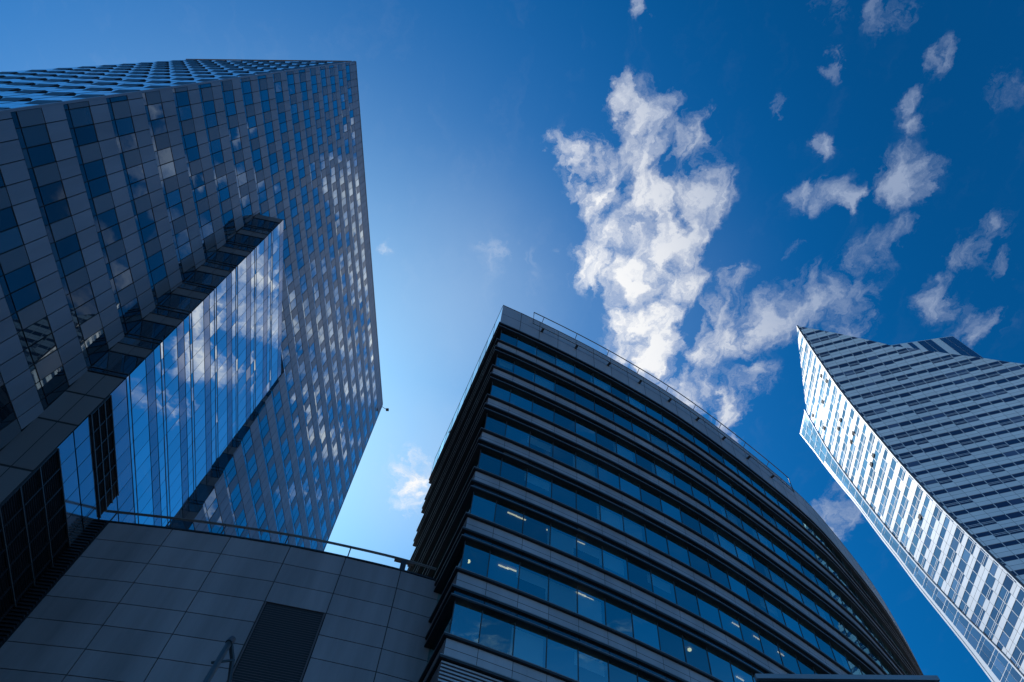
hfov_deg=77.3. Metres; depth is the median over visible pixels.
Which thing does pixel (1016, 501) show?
window
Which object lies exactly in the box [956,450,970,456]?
window
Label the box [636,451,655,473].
window
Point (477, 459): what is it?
window
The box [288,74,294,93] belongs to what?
window
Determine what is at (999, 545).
window
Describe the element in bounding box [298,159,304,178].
window
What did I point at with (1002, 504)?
window
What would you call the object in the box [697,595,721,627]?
window
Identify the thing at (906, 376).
window
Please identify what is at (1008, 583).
window
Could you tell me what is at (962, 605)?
window
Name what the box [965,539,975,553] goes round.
window
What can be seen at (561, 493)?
window
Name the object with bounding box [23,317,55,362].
window
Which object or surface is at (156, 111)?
window
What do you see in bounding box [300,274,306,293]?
window
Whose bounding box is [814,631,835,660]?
window
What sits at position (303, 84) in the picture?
window
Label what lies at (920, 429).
window
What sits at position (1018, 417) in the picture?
window
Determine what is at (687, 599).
window
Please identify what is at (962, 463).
window
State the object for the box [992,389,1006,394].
window
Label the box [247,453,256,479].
window
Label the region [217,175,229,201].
window
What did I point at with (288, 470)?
window
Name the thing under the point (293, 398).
window
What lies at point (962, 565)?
window
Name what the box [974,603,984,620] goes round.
window
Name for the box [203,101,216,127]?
window
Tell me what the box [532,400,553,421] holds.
window
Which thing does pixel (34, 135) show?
window
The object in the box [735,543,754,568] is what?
window
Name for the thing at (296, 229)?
window
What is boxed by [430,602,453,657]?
window
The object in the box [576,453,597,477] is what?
window
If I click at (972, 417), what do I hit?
window
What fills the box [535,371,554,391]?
window
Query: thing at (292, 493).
window
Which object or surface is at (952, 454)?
window
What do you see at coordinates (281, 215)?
window
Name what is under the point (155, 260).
window
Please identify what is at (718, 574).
window
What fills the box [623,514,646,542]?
window
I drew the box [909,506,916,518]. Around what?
window
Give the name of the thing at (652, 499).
window
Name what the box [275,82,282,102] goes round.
window
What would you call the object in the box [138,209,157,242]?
window
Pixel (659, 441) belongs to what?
window
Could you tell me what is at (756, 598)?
window
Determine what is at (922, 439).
window
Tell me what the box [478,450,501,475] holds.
window
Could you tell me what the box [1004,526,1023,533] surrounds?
window
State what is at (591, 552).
window
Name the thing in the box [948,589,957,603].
window
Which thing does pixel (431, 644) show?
window
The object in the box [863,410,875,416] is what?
window
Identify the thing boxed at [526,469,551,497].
window
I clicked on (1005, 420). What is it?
window
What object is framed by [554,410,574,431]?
window
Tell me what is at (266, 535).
window
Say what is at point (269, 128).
window
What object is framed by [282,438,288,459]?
window
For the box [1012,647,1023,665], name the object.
window
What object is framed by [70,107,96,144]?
window
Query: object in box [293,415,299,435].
window
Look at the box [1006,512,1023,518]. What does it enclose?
window
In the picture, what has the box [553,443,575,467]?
window
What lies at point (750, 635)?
window
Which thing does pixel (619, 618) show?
window
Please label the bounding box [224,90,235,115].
window
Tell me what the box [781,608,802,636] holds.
window
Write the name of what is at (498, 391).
window
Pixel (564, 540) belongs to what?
window
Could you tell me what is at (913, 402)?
window
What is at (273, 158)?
window
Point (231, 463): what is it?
window
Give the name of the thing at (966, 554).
window
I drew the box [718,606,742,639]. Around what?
window
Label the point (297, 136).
window
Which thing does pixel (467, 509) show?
window
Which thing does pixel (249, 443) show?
window
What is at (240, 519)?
window
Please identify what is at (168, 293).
window
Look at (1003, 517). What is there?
window
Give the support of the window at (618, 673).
in the office building
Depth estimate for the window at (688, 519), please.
44.70 m
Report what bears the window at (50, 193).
in the checkered tower at (188, 325)
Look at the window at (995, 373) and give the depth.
168.29 m
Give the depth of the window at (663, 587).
37.98 m
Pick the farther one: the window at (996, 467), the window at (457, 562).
the window at (996, 467)
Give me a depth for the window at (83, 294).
34.15 m
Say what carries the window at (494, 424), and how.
in the office building
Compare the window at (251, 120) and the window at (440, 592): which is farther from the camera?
the window at (251, 120)
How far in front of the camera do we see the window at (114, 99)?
36.49 m
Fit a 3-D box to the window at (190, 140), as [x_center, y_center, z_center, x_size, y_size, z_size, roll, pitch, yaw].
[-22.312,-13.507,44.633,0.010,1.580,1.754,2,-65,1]
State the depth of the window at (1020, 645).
118.26 m
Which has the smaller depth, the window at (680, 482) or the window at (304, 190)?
the window at (680, 482)
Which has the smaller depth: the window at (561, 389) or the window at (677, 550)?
the window at (677, 550)
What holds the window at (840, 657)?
in the office building
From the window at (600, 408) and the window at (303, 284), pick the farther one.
the window at (303, 284)
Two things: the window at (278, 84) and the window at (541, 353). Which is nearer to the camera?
the window at (541, 353)
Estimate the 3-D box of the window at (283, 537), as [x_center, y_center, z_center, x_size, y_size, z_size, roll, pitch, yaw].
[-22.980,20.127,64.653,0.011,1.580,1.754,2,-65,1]
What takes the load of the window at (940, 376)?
in the white tower at (917, 447)
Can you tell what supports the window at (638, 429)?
in the office building
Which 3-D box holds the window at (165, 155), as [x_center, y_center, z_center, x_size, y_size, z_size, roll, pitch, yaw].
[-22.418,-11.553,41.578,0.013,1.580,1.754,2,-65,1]
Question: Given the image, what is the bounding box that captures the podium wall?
[0,510,437,681]
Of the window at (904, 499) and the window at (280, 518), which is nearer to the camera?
the window at (280, 518)
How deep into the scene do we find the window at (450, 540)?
37.99 m
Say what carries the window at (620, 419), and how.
in the office building
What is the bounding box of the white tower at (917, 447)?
[796,325,1023,681]
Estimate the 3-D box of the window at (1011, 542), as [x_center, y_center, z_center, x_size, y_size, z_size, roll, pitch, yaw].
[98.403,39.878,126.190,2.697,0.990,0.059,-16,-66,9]
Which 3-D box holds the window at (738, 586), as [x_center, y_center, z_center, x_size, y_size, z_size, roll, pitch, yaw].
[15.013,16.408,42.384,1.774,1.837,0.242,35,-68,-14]
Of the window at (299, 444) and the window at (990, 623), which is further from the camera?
the window at (990, 623)
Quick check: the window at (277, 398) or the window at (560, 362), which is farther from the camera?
the window at (277, 398)
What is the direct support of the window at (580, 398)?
in the office building
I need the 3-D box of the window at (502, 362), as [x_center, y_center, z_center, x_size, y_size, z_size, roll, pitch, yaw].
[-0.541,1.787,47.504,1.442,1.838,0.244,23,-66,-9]
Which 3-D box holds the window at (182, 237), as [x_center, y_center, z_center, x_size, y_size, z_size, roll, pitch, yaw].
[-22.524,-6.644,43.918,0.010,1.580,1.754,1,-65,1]
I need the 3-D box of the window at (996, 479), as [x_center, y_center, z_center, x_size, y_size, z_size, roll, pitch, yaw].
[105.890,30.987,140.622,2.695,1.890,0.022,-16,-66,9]
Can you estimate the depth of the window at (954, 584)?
135.42 m
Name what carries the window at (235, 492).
in the checkered tower at (188, 325)
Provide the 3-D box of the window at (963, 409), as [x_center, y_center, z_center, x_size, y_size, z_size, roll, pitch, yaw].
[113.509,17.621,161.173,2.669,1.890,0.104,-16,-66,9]
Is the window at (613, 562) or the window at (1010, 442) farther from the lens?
the window at (1010, 442)
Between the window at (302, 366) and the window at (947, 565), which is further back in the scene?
the window at (947, 565)
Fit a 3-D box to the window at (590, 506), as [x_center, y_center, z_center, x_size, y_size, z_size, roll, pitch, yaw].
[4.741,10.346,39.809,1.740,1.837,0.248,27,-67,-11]
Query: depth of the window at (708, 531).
45.10 m
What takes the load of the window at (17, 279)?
in the checkered tower at (188, 325)
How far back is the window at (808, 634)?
44.26 m
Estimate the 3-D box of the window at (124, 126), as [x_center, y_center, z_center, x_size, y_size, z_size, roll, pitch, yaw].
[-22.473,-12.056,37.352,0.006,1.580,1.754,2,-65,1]
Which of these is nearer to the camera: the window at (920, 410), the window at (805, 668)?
the window at (805, 668)
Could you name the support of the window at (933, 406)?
in the white tower at (917, 447)
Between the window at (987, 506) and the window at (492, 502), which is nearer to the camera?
the window at (492, 502)
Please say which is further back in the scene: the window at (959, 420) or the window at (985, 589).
the window at (959, 420)
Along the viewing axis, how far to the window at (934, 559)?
141.82 m
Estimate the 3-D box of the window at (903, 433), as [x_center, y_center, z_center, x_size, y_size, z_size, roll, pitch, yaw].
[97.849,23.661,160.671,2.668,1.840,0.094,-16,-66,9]
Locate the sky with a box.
[0,0,1023,681]
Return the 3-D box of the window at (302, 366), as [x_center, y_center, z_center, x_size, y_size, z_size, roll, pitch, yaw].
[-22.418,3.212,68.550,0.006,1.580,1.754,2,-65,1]
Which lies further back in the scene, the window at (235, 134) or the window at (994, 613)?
the window at (994, 613)
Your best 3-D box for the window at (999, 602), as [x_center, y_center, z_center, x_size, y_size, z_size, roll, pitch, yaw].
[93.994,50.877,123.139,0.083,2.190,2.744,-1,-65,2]
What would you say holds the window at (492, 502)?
in the office building
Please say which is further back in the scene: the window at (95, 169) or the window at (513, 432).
the window at (513, 432)
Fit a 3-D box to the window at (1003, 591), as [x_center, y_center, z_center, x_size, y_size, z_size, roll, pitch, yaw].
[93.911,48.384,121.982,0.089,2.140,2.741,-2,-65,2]
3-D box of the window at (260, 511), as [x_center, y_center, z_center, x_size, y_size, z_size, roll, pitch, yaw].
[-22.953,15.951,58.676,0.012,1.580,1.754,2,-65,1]
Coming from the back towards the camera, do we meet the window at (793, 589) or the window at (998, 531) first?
the window at (998, 531)
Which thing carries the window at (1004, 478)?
in the white tower at (917, 447)
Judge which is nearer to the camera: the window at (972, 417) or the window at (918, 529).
the window at (918, 529)
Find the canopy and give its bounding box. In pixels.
[754,674,939,681]
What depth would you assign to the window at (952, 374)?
172.58 m
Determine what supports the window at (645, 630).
in the office building
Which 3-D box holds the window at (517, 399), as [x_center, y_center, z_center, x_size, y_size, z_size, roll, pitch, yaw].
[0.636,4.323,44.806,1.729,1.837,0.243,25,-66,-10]
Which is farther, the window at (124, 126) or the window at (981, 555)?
the window at (981, 555)
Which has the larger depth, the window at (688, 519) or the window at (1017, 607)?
the window at (1017, 607)
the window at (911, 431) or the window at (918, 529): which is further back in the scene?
the window at (911, 431)
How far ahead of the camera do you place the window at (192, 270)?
44.78 m
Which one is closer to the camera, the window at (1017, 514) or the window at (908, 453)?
the window at (1017, 514)
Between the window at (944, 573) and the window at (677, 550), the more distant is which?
the window at (944, 573)
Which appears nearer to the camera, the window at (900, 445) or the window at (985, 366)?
the window at (900, 445)
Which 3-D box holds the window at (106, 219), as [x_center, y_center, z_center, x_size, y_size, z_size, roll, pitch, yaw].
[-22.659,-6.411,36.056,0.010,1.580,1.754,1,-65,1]
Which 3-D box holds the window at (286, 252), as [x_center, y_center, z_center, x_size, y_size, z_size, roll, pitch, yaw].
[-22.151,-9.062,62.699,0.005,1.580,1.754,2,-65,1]
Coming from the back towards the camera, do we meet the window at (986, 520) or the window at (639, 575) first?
the window at (986, 520)
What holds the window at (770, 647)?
in the office building
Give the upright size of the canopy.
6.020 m
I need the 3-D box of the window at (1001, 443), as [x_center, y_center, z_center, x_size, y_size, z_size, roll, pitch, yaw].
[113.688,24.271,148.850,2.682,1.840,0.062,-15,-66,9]
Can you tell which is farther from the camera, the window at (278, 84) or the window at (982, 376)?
the window at (982, 376)
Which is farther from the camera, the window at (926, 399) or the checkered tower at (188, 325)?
the window at (926, 399)
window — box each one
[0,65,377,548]
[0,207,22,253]
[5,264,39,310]
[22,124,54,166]
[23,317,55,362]
[39,181,69,222]
[40,366,68,403]
[55,234,84,275]
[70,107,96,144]
[70,283,97,323]
[84,159,109,197]
[85,329,107,364]
[97,209,120,245]
[110,96,126,101]
[110,254,132,291]
[115,117,137,151]
[121,298,141,330]
[127,164,147,198]
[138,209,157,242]
[148,103,166,134]
[148,251,166,283]
[157,290,170,302]
[158,148,175,178]
[167,189,183,220]
[175,229,191,259]
[176,91,191,120]
[183,267,194,277]
[184,133,199,161]
[192,172,206,200]
[199,210,213,237]
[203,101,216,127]
[205,489,217,518]
[206,245,216,257]
[210,139,223,165]
[212,516,223,533]
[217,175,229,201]
[223,210,234,235]
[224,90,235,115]
[225,457,235,484]
[230,127,241,151]
[231,483,241,510]
[236,161,246,185]
[236,509,246,535]
[241,194,251,218]
[242,81,252,104]
[243,429,252,453]
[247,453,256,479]
[248,116,257,138]
[252,479,261,503]
[253,148,262,171]
[257,502,265,526]
[258,180,266,203]
[260,414,268,438]
[261,90,269,111]
[261,525,269,540]
[264,439,272,462]
[265,122,273,143]
[269,463,276,486]
[270,152,277,174]
[273,485,280,509]
[274,182,281,203]
[274,390,281,413]
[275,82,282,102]
[277,507,284,530]
[278,210,285,229]
[278,414,285,437]
[279,112,286,132]
[281,529,287,543]
[282,320,286,340]
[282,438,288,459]
[283,141,290,162]
[283,238,289,258]
[283,345,289,366]
[285,460,292,481]
[286,264,292,284]
[286,369,293,389]
[287,170,293,190]
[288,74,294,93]
[289,289,296,310]
[289,481,295,502]
[290,197,297,217]
[290,393,296,413]
[292,104,298,122]
[292,503,298,523]
[293,314,299,334]
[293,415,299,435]
[294,224,300,243]
[295,132,301,151]
[296,338,302,358]
[297,249,303,268]
[297,436,302,456]
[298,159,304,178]
[299,361,305,380]
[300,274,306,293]
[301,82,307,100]
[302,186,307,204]
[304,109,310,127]
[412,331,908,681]
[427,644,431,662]
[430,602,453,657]
[433,532,453,576]
[437,583,443,601]
[442,544,463,592]
[443,489,461,529]
[453,493,472,536]
[462,452,479,489]
[474,492,495,506]
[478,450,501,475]
[485,414,505,435]
[491,383,510,401]
[495,501,523,532]
[496,355,513,371]
[500,459,526,486]
[505,422,529,446]
[510,390,532,411]
[514,362,534,381]
[517,338,536,354]
[523,512,549,544]
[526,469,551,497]
[530,432,552,456]
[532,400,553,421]
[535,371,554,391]
[537,346,555,363]
[549,575,576,607]
[550,524,576,556]
[552,480,575,508]
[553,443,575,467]
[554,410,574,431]
[555,381,574,400]
[556,355,574,373]
[575,391,593,410]
[576,420,595,441]
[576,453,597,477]
[577,491,599,519]
[577,535,602,567]
[578,587,605,624]
[595,401,613,420]
[596,430,616,452]
[598,464,619,488]
[600,502,623,530]
[603,547,627,579]
[605,599,632,636]
[614,411,631,430]
[616,440,636,463]
[619,474,640,499]
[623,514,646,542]
[627,559,652,591]
[632,421,650,441]
[632,611,659,649]
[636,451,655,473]
[640,486,661,511]
[645,525,668,553]
[650,431,668,451]
[651,571,676,603]
[655,462,674,484]
[658,624,685,661]
[660,496,681,522]
[667,537,689,565]
[673,472,692,495]
[674,582,699,615]
[680,508,700,533]
[683,636,710,674]
[688,548,710,577]
[691,483,709,506]
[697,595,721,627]
[699,519,719,544]
[707,648,733,681]
[708,494,726,517]
[708,560,730,589]
[717,531,737,556]
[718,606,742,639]
[727,572,749,601]
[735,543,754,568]
[739,619,762,651]
[746,584,767,612]
[752,554,770,579]
[759,632,782,664]
[764,596,785,625]
[768,566,787,591]
[778,644,800,673]
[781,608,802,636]
[783,576,802,602]
[796,656,814,673]
[797,330,1023,668]
[798,620,818,648]
[800,327,1023,575]
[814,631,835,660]
[830,643,850,671]
[846,655,861,674]
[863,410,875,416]
[874,408,886,413]
[891,443,904,449]
[895,432,908,438]
[898,452,912,458]
[901,495,908,508]
[906,400,918,406]
[906,429,920,435]
[907,461,920,466]
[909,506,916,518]
[912,496,919,508]
[913,380,925,385]
[914,408,927,413]
[914,438,928,444]
[915,486,922,499]
[915,525,922,538]
[917,397,929,403]
[918,427,931,432]
[918,554,925,568]
[924,405,937,411]
[928,565,935,578]
[931,555,939,570]
[933,506,941,520]
[934,374,947,380]
[936,477,952,483]
[940,465,955,471]
[941,566,948,580]
[942,500,959,507]
[943,453,958,459]
[944,410,958,416]
[944,558,951,570]
[945,372,958,377]
[947,547,956,562]
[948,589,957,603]
[950,538,958,551]
[951,578,960,593]
[952,462,968,468]
[953,419,967,424]
[953,510,967,515]
[954,527,963,542]
[954,569,964,583]
[956,408,969,413]
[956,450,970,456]
[956,497,972,504]
[958,559,966,572]
[959,438,973,445]
[959,601,968,615]
[962,549,969,562]
[964,416,978,422]
[964,520,981,528]
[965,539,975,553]
[970,394,983,400]
[970,436,985,442]
[971,613,981,627]
[974,374,988,379]
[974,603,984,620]
[975,532,991,536]
[977,364,990,370]
[977,550,987,566]
[978,518,995,525]
[981,392,995,397]
[981,504,995,509]
[982,583,992,600]
[984,627,993,640]
[985,573,994,588]
[986,371,999,377]
[986,478,1001,485]
[987,617,997,633]
[988,466,1004,472]
[988,543,1004,548]
[989,361,1001,367]
[990,529,1009,536]
[990,562,997,575]
[990,607,1001,623]
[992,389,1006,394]
[992,442,1008,448]
[992,515,1009,521]
[994,501,1010,507]
[995,597,1005,614]
[997,419,1012,425]
[999,475,1015,482]
[999,586,1010,603]
[999,632,1008,646]
[1001,555,1017,561]
[1003,451,1017,456]
[1003,540,1019,545]
[1003,576,1012,591]
[1003,621,1013,636]
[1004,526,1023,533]
[1005,439,1019,444]
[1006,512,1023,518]
[1008,498,1023,504]
[1008,611,1017,626]
[1009,416,1023,422]
[1012,600,1022,616]
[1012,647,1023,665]
[1015,569,1023,574]
[1017,589,1023,605]
[1017,637,1023,652]
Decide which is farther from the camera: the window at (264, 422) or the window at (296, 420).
the window at (296, 420)
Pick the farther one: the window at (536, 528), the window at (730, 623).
the window at (730, 623)
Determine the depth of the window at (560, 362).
51.53 m
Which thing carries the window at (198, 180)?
in the checkered tower at (188, 325)
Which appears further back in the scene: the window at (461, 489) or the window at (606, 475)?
the window at (606, 475)
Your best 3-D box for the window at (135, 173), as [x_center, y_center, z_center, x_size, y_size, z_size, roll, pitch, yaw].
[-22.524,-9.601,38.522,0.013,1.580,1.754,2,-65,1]
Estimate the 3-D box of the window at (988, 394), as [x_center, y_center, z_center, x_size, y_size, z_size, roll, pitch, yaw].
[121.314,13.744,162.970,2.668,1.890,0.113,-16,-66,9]
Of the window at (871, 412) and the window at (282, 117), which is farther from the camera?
the window at (871, 412)
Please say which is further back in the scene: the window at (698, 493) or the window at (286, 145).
the window at (286, 145)
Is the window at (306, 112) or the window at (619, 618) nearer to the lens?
the window at (619, 618)
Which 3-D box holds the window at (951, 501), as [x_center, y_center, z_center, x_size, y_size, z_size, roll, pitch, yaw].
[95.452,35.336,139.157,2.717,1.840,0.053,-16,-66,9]
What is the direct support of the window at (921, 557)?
in the white tower at (917, 447)
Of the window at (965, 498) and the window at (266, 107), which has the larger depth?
the window at (965, 498)
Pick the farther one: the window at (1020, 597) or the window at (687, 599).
the window at (1020, 597)
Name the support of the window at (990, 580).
in the white tower at (917, 447)
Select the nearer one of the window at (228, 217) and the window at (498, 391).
the window at (498, 391)
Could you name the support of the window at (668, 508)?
in the office building
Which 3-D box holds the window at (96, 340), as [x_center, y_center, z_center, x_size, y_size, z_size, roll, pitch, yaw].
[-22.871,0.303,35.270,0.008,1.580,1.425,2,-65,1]
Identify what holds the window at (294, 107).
in the checkered tower at (188, 325)
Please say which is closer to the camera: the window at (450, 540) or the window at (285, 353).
the window at (450, 540)
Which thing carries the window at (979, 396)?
in the white tower at (917, 447)
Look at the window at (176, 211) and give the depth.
42.73 m
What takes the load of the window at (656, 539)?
in the office building
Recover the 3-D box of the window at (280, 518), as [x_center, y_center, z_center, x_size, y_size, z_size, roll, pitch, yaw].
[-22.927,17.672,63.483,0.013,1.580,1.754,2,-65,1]
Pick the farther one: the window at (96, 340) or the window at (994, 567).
the window at (994, 567)
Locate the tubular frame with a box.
[203,636,235,681]
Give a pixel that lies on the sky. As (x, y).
(679, 187)
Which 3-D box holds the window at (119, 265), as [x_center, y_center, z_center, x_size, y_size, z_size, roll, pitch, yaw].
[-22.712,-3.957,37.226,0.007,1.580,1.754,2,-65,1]
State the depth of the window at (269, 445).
59.90 m
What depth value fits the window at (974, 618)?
129.92 m
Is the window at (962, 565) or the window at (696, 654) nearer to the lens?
the window at (696, 654)
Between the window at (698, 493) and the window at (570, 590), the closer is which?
the window at (570, 590)
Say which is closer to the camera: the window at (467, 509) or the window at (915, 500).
the window at (467, 509)
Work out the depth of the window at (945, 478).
145.18 m
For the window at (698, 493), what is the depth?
48.09 m
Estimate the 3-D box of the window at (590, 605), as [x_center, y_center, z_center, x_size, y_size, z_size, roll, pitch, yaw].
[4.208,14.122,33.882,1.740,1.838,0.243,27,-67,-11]
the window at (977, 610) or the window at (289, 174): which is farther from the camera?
the window at (977, 610)
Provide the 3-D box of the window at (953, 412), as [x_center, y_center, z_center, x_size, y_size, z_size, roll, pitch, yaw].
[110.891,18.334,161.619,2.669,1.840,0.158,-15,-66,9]
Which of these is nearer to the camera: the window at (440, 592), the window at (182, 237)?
the window at (440, 592)
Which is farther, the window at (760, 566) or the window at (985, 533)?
the window at (985, 533)
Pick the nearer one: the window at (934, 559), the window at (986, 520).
the window at (986, 520)
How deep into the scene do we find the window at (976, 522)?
132.74 m
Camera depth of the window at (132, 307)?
38.32 m
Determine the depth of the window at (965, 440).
152.82 m
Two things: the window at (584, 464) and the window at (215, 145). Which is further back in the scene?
the window at (215, 145)
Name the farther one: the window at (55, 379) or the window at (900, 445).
the window at (900, 445)
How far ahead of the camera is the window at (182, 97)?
43.45 m
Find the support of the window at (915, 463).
in the white tower at (917, 447)
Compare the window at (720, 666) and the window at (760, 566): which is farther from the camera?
the window at (760, 566)
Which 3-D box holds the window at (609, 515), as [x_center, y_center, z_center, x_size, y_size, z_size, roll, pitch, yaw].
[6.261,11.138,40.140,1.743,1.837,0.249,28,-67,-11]
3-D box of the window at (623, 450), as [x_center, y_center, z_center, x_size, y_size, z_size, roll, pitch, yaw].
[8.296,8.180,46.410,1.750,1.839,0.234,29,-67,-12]
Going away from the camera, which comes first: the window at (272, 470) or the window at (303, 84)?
the window at (272, 470)
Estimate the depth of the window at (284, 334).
62.76 m
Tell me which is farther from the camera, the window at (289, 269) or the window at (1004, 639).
the window at (1004, 639)
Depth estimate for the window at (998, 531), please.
129.06 m
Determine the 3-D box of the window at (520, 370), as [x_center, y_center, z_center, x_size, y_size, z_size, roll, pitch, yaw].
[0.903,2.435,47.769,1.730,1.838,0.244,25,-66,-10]
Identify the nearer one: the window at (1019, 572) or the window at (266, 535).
the window at (266, 535)
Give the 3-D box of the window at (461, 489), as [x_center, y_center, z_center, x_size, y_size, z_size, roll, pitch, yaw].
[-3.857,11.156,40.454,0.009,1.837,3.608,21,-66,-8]
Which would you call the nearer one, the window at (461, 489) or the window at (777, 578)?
the window at (461, 489)
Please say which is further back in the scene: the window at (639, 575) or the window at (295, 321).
the window at (295, 321)
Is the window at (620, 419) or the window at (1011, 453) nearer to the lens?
the window at (620, 419)
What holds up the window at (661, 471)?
in the office building
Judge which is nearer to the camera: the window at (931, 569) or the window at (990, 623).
the window at (990, 623)
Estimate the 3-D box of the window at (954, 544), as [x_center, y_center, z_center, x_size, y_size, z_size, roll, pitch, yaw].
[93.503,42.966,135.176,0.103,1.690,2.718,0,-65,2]
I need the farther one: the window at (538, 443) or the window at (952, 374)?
the window at (952, 374)
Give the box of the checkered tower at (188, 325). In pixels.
[0,59,382,623]
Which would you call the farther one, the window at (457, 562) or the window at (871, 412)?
the window at (871, 412)
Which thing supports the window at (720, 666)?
in the office building
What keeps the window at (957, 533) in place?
in the white tower at (917, 447)
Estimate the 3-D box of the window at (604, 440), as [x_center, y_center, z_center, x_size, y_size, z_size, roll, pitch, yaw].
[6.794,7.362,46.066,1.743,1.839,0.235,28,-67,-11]
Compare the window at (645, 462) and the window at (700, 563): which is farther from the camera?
the window at (645, 462)
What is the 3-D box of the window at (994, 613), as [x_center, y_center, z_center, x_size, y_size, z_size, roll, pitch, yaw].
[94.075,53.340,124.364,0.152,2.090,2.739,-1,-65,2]
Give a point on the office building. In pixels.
(591, 514)
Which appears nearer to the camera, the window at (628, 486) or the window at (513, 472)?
the window at (513, 472)
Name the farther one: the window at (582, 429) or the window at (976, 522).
the window at (976, 522)
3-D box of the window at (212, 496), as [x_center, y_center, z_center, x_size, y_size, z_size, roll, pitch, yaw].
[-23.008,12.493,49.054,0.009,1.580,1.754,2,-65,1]
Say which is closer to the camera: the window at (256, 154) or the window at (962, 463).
the window at (256, 154)
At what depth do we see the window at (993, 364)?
170.86 m
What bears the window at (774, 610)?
in the office building
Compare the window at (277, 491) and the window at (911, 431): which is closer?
the window at (277, 491)
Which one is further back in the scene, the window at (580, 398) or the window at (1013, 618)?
the window at (1013, 618)
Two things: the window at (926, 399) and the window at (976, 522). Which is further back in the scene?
the window at (926, 399)
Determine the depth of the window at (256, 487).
57.52 m
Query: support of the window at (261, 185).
in the checkered tower at (188, 325)
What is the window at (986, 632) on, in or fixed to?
in the white tower at (917, 447)
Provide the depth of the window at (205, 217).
46.96 m
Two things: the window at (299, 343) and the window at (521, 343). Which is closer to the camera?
the window at (521, 343)
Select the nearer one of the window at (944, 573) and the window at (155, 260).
the window at (155, 260)
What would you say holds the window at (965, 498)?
in the white tower at (917, 447)
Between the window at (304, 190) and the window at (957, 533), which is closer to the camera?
the window at (304, 190)
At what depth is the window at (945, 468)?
147.83 m
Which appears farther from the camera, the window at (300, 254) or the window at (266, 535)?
the window at (300, 254)
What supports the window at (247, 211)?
in the checkered tower at (188, 325)
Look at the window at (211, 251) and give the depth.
47.84 m
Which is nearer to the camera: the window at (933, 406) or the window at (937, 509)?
the window at (937, 509)
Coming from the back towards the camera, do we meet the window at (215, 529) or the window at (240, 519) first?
the window at (240, 519)
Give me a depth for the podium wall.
30.81 m
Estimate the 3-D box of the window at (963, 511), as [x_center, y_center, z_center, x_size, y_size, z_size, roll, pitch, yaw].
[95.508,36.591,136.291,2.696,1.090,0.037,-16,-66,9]
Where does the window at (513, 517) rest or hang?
in the office building
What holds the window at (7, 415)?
in the checkered tower at (188, 325)
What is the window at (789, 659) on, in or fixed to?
in the office building
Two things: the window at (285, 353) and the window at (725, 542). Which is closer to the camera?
the window at (725, 542)
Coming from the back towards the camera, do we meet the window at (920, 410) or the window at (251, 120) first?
the window at (920, 410)
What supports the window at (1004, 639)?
in the white tower at (917, 447)
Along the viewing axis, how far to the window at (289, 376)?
64.96 m
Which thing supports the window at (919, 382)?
in the white tower at (917, 447)
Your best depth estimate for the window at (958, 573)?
134.11 m
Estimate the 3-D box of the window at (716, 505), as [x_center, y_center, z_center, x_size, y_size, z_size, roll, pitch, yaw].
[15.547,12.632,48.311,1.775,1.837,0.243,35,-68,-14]
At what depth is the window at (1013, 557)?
123.36 m
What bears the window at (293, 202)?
in the checkered tower at (188, 325)
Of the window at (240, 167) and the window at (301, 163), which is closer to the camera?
the window at (240, 167)
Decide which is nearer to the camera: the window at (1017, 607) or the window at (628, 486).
the window at (628, 486)
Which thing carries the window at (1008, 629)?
in the white tower at (917, 447)
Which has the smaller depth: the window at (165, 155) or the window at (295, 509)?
the window at (165, 155)
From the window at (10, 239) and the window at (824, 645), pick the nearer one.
the window at (10, 239)
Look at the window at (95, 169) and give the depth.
34.86 m
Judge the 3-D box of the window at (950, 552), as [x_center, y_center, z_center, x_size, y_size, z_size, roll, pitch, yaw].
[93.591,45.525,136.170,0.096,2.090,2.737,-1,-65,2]
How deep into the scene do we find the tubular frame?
5.05 m
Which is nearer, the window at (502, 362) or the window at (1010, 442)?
the window at (502, 362)
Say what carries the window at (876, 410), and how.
in the white tower at (917, 447)
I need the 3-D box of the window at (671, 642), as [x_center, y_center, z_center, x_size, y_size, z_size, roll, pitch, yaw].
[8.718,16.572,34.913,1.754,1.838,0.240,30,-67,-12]
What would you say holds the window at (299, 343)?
in the checkered tower at (188, 325)
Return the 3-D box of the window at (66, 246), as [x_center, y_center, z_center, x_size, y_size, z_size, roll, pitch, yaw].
[-22.767,-4.458,33.000,0.011,1.580,1.754,2,-65,1]
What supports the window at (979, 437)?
in the white tower at (917, 447)
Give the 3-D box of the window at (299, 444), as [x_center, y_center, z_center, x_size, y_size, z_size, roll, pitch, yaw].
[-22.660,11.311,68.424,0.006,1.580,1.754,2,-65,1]
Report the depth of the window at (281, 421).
62.98 m
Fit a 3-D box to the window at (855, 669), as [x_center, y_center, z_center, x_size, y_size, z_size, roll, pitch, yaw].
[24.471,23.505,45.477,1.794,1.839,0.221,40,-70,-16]
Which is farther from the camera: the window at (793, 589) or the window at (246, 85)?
the window at (246, 85)
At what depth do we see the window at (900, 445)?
158.08 m
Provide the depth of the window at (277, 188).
60.37 m
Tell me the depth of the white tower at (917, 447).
155.72 m
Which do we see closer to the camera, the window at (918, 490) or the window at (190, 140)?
the window at (190, 140)
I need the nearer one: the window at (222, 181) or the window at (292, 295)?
the window at (222, 181)
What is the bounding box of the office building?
[407,305,922,681]
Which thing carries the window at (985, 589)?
in the white tower at (917, 447)

